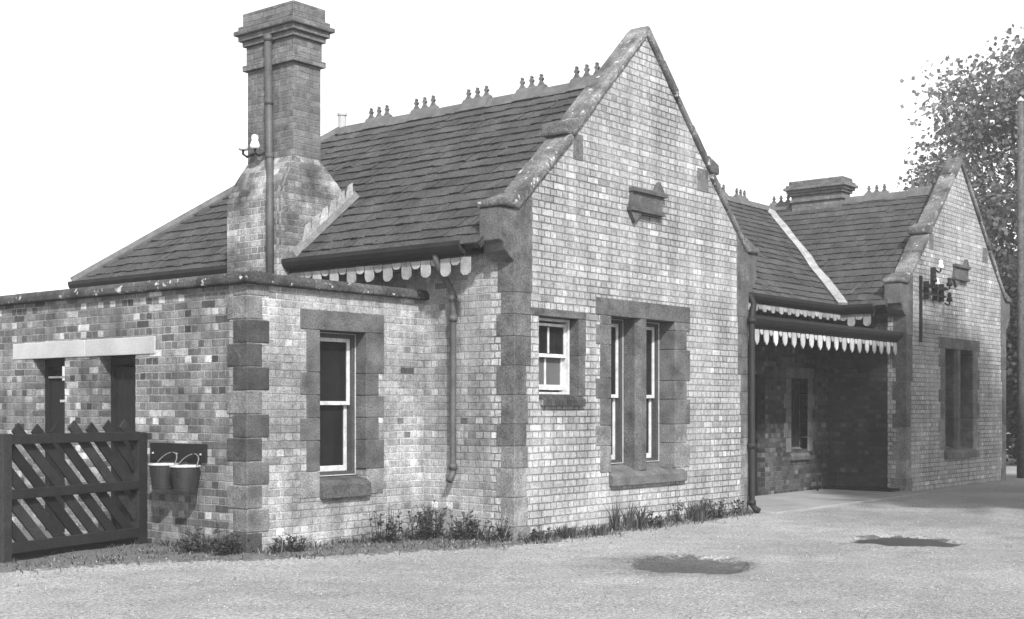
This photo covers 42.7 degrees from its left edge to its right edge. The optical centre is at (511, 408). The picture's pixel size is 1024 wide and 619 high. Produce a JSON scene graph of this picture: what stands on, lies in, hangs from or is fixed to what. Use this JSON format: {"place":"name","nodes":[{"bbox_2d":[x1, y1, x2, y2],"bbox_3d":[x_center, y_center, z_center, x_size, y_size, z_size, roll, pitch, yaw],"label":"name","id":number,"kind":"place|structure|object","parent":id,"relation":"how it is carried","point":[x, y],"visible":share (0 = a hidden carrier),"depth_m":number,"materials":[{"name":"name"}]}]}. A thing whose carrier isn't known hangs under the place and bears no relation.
{"place":"outdoors","nodes":[
{"label":"outdoors","id":0,"kind":"place"},
{"bbox_2d":[0,506,758,572],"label":"grass","id":1,"kind":"structure","parent":0,"point":[742,512],"depth_m":14.73,"materials":[{"name":"grey plant"}]},
{"bbox_2d":[0,433,1023,618],"bbox_3d":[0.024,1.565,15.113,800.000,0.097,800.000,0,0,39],"label":"ground","id":2,"kind":"structure","parent":0,"point":[667,570],"depth_m":12.20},
{"bbox_2d":[0,420,146,562],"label":"slatted fence","id":3,"kind":"object","parent":2,"relation":"on","point":[41,544],"visible":0.84,"depth_m":13.86,"materials":[{"name":"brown wood"}]},
{"bbox_2d":[173,523,224,552],"bbox_3d":[-3.346,1.389,13.985,0.470,0.328,0.564,0,0,39],"label":"weed","id":4,"kind":"object","parent":2,"relation":"on","point":[188,547],"visible":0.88,"depth_m":13.94,"materials":[{"name":"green plant"}]},
{"bbox_2d":[207,530,249,555],"bbox_3d":[-2.961,1.412,13.730,0.331,0.282,0.536,0,0,14],"label":"weed","id":5,"kind":"object","parent":2,"relation":"on","point":[226,547],"visible":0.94,"depth_m":13.66,"materials":[{"name":"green plant"}]},
{"bbox_2d":[269,534,308,552],"bbox_3d":[-2.417,1.421,14.015,0.507,0.265,0.453,0,0,-30],"label":"weed","id":6,"kind":"object","parent":2,"relation":"on","point":[290,542],"visible":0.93,"depth_m":13.98,"materials":[{"name":"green plant"}]},
{"bbox_2d":[365,505,406,542],"bbox_3d":[-1.391,1.326,14.998,0.416,0.452,0.578,0,0,24],"label":"weed","id":7,"kind":"object","parent":2,"relation":"on","point":[393,535],"visible":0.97,"depth_m":14.92,"materials":[{"name":"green plant"}]},
{"bbox_2d":[407,500,447,539],"bbox_3d":[-1.030,1.310,15.439,0.502,0.483,0.641,0,0,4],"label":"weed","id":8,"kind":"object","parent":2,"relation":"on","point":[430,530],"visible":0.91,"depth_m":15.35,"materials":[{"name":"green plant"}]},
{"bbox_2d":[447,500,484,539],"bbox_3d":[-0.507,1.283,15.279,0.425,0.540,0.652,0,0,39],"label":"weed","id":9,"kind":"object","parent":2,"relation":"on","point":[470,534],"visible":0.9,"depth_m":15.21,"materials":[{"name":"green plant"}]},
{"bbox_2d":[478,515,512,541],"bbox_3d":[-0.212,1.362,15.060,0.300,0.381,0.415,0,0,39],"label":"weed","id":10,"kind":"object","parent":2,"relation":"on","point":[499,530],"visible":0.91,"depth_m":15.05,"materials":[{"name":"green plant"}]},
{"bbox_2d":[0,0,1011,552],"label":"station building","id":11,"kind":"structure","parent":2,"relation":"on","point":[576,302],"depth_m":16.91,"materials":[{"name":"brick"}]},
{"bbox_2d":[45,359,64,530],"bbox_3d":[-5.588,0.466,16.351,0.706,2.168,0.090,0,0,39],"label":"door","id":12,"kind":"structure","parent":11,"relation":"in","point":[54,390],"depth_m":16.46,"materials":[{"name":"paint"}]},
{"bbox_2d":[111,356,134,529],"bbox_3d":[-4.479,0.466,15.464,0.726,2.168,0.090,0,0,39],"label":"door","id":13,"kind":"structure","parent":11,"relation":"in","point":[122,378],"depth_m":15.56,"materials":[{"name":"paint"}]},
{"bbox_2d":[148,451,177,489],"bbox_3d":[-3.834,0.677,14.422,0.338,0.417,0.338,0,0,39],"label":"fire bucket","id":14,"kind":"object","parent":11,"relation":"hanging from","point":[160,476],"visible":0.93,"depth_m":14.30,"materials":[{"name":"paint"}]},
{"bbox_2d":[169,453,200,491],"bbox_3d":[-3.537,0.687,14.184,0.338,0.417,0.338,0,0,39],"label":"fire bucket","id":15,"kind":"object","parent":11,"relation":"hanging from","point":[185,478],"visible":1,"depth_m":14.07,"materials":[{"name":"paint"}]},
{"bbox_2d":[300,309,383,498],"bbox_3d":[-2.015,-0.035,15.009,0.380,2.130,1.310,0,0,39],"label":"window","id":16,"kind":"structure","parent":11,"relation":"in","point":[338,359],"depth_m":15.16,"materials":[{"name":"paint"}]},
{"bbox_2d":[531,307,586,405],"bbox_3d":[0.471,-0.607,15.863,0.360,1.155,1.130,0,0,39],"label":"window","id":17,"kind":"structure","parent":11,"relation":"in","point":[562,350],"depth_m":16.09,"materials":[{"name":"white paint"}]},
{"bbox_2d":[596,297,689,486],"bbox_3d":[1.634,-0.195,17.372,0.450,2.410,2.260,0,0,39],"label":"window","id":18,"kind":"structure","parent":11,"relation":"in","point":[623,351],"depth_m":17.26,"materials":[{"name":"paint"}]},
{"bbox_2d":[646,322,658,461],"bbox_3d":[1.767,-0.220,17.778,0.150,1.900,0.620,0,0,39],"label":"window","id":19,"kind":"structure","parent":11,"relation":"in","point":[652,329],"depth_m":17.94,"materials":[{"name":"paint"}]},
{"bbox_2d":[748,374,758,495],"bbox_3d":[3.965,0.475,22.750,0.129,2.150,1.250,0,0,39],"label":"door","id":20,"kind":"structure","parent":11,"relation":"in","point":[756,438],"depth_m":23.19,"materials":[{"name":"paint"}]},
{"bbox_2d":[784,367,814,460],"bbox_3d":[5.205,0.110,24.268,0.350,1.720,1.230,0,0,39],"label":"window","id":21,"kind":"structure","parent":11,"relation":"in","point":[791,397],"depth_m":24.46,"materials":[{"name":"paint"}]},
{"bbox_2d":[939,336,979,458],"bbox_3d":[8.864,-0.195,26.405,0.450,2.410,2.260,0,0,39],"label":"window","id":22,"kind":"structure","parent":11,"relation":"in","point":[957,385],"depth_m":26.31,"materials":[{"name":"paint"}]},
{"bbox_2d":[518,525,550,541],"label":"weed","id":23,"kind":"object","parent":2,"relation":"on","point":[535,532],"visible":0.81,"depth_m":15.18,"materials":[{"name":"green plant"}]},
{"bbox_2d":[553,524,576,538],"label":"weed","id":24,"kind":"object","parent":2,"relation":"on","point":[564,533],"visible":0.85,"depth_m":15.51,"materials":[{"name":"grey plant"}]},
{"bbox_2d":[582,523,606,535],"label":"weed","id":25,"kind":"object","parent":2,"relation":"on","point":[601,529],"visible":0.89,"depth_m":15.94,"materials":[{"name":"grey plant"}]},
{"bbox_2d":[601,501,625,530],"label":"weed","id":26,"kind":"object","parent":2,"relation":"on","point":[616,519],"visible":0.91,"depth_m":16.49,"materials":[{"name":"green plant"}]},
{"bbox_2d":[619,502,649,528],"bbox_3d":[1.613,1.361,16.765,0.398,0.378,0.456,0,0,25],"label":"weed","id":27,"kind":"object","parent":2,"relation":"on","point":[639,519],"visible":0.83,"depth_m":16.76,"materials":[{"name":"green plant"}]},
{"bbox_2d":[645,510,666,526],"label":"weed","id":28,"kind":"object","parent":2,"relation":"on","point":[655,518],"visible":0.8,"depth_m":17.12,"materials":[{"name":"grey plant"}]},
{"bbox_2d":[668,499,684,521],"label":"weed","id":29,"kind":"object","parent":2,"relation":"on","point":[678,510],"visible":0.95,"depth_m":17.59,"materials":[{"name":"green plant"}]},
{"bbox_2d":[684,500,710,521],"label":"weed","id":30,"kind":"object","parent":2,"relation":"on","point":[695,512],"visible":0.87,"depth_m":17.95,"materials":[{"name":"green plant"}]},
{"bbox_2d":[700,497,726,518],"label":"weed","id":31,"kind":"object","parent":2,"relation":"on","point":[711,510],"visible":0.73,"depth_m":18.32,"materials":[{"name":"grey plant"}]},
{"bbox_2d":[732,499,745,514],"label":"weed","id":32,"kind":"object","parent":2,"relation":"on","point":[739,506],"visible":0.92,"depth_m":18.95,"materials":[{"name":"grey plant"}]},
{"bbox_2d":[853,538,956,546],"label":"puddle","id":33,"kind":"object","parent":2,"relation":"on","point":[909,542],"visible":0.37,"depth_m":15.52,"materials":[{"name":"liquid"}]},
{"bbox_2d":[897,24,1023,457],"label":"broadleaf tree","id":34,"kind":"object","parent":2,"relation":"on","point":[998,214],"visible":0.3,"depth_m":40.71,"materials":[{"name":"grey plant"}]},
{"bbox_2d":[995,250,1016,464],"bbox_3d":[15.250,-1.672,35.859,6.761,6.879,7.328,0,0,39],"label":"broadleaf tree","id":35,"kind":"object","parent":2,"relation":"on","point":[1008,282],"visible":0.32,"depth_m":35.10,"materials":[{"name":"grey plant"}]},
{"bbox_2d":[1017,96,1023,477],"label":"telegraph pole","id":36,"kind":"object","parent":2,"relation":"on","point":[1020,294],"visible":0.9,"depth_m":29.21,"materials":[{"name":"grey wood"}]},
{"bbox_2d":[0,0,1023,380],"label":"sky","id":37,"kind":"structure","parent":0,"point":[119,119],"materials":[{"name":"white"}]},
{"bbox_2d":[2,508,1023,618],"bbox_3d":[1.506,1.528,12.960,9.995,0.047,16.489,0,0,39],"label":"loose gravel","id":38,"kind":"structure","parent":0,"point":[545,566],"depth_m":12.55,"materials":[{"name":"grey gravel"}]},
{"bbox_2d":[749,489,927,514],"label":"pavement","id":39,"kind":"structure","parent":0,"point":[788,502],"depth_m":22.15,"materials":[{"name":"grey concrete"}]}
]}

